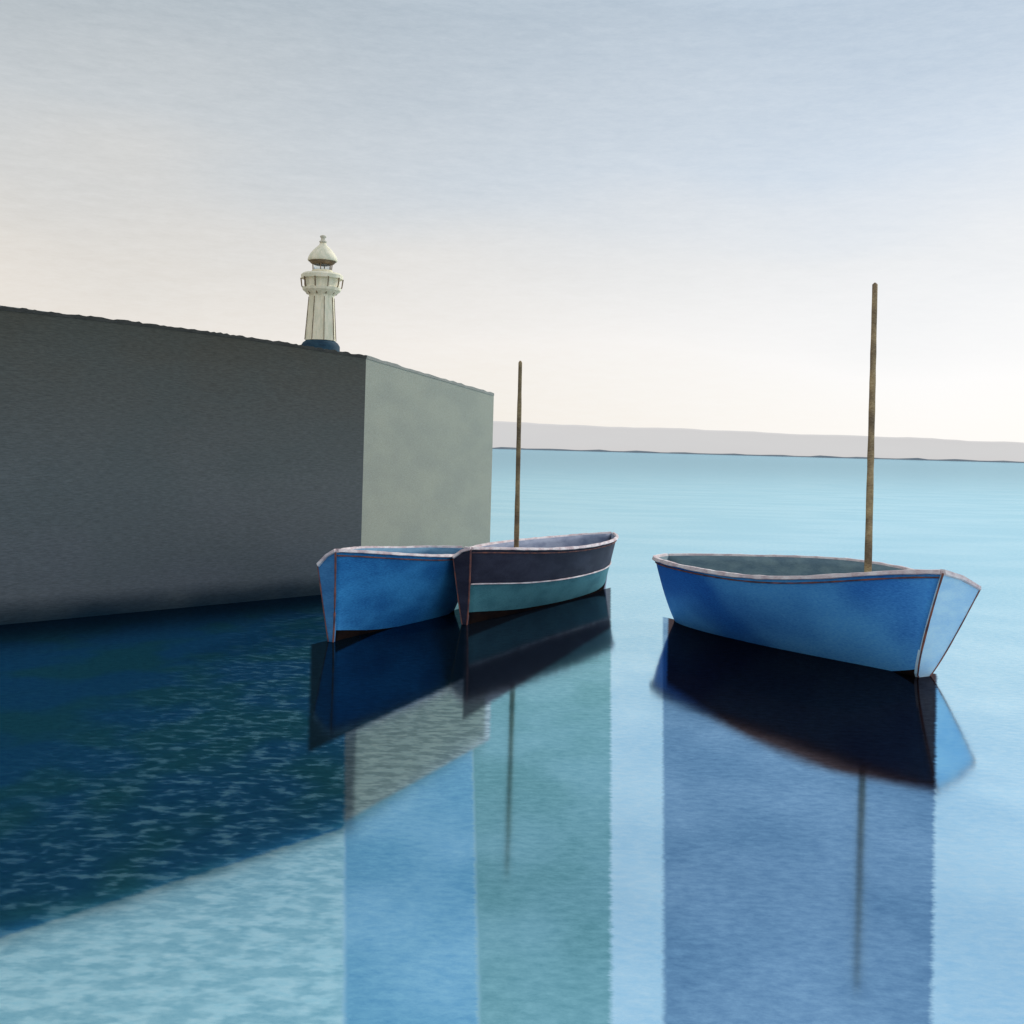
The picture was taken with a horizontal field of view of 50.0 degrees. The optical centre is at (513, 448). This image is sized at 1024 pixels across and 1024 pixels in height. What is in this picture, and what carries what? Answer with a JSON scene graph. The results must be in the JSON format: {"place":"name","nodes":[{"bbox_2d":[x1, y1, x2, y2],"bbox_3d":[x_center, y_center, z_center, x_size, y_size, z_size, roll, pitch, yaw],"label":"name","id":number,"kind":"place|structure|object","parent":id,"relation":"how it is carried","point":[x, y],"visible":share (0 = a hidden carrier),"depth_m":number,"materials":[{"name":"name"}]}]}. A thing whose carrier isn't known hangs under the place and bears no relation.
{"place":"outdoors","nodes":[
{"label":"outdoors","id":0,"kind":"place"},
{"bbox_2d":[0,449,1023,1023],"bbox_3d":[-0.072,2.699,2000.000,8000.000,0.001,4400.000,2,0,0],"label":"water","id":1,"kind":"structure","parent":0,"point":[622,797],"depth_m":8.51,"materials":[{"name":"blue liquid"}]},
{"bbox_2d":[0,305,493,624],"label":"harbour wall","id":2,"kind":"structure","parent":1,"relation":"in","point":[147,467],"depth_m":17.86,"materials":[{"name":"concrete"}]},
{"bbox_2d":[300,235,343,351],"bbox_3d":[-6.164,-4.095,35.099,1.360,5.460,1.361,2,0,0],"label":"lighthouse","id":3,"kind":"object","parent":2,"relation":"on","point":[321,288],"visible":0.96,"depth_m":34.72,"materials":[{"name":"white paint"}]},
{"bbox_2d":[316,545,467,641],"bbox_3d":[-1.711,2.157,16.722,1.275,1.541,3.928,2,0,26],"label":"rowing boat","id":4,"kind":"object","parent":1,"relation":"on","point":[366,589],"visible":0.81,"depth_m":15.74,"materials":[{"name":"blue paint"}]},
{"bbox_2d":[452,361,618,624],"bbox_3d":[0.608,0.802,19.264,1.300,4.375,5.836,2,0,28],"label":"rowing boat","id":5,"kind":"object","parent":1,"relation":"on","point":[503,578],"visible":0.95,"depth_m":17.99,"materials":[{"name":"teal paint"}]},
{"bbox_2d":[652,283,980,677],"bbox_3d":[4.236,0.293,15.909,2.772,5.668,5.482,2,0,-34],"label":"rowing boat","id":6,"kind":"object","parent":1,"relation":"on","point":[867,611],"visible":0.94,"depth_m":14.60,"materials":[{"name":"blue paint"}]},
{"bbox_2d":[0,0,1023,442],"label":"sky","id":7,"kind":"structure","parent":0,"point":[688,214],"materials":[{"name":"white"}]},
{"bbox_2d":[492,421,1023,461],"bbox_3d":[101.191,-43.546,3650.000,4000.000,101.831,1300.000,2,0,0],"label":"hills","id":8,"kind":"structure","parent":0,"point":[558,436],"depth_m":3005.93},
{"bbox_2d":[492,447,1023,462],"bbox_3d":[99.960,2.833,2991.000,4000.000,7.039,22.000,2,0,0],"label":"shore","id":9,"kind":"structure","parent":0,"point":[819,456],"depth_m":2982.43,"materials":[{"name":"grey"}]}
]}

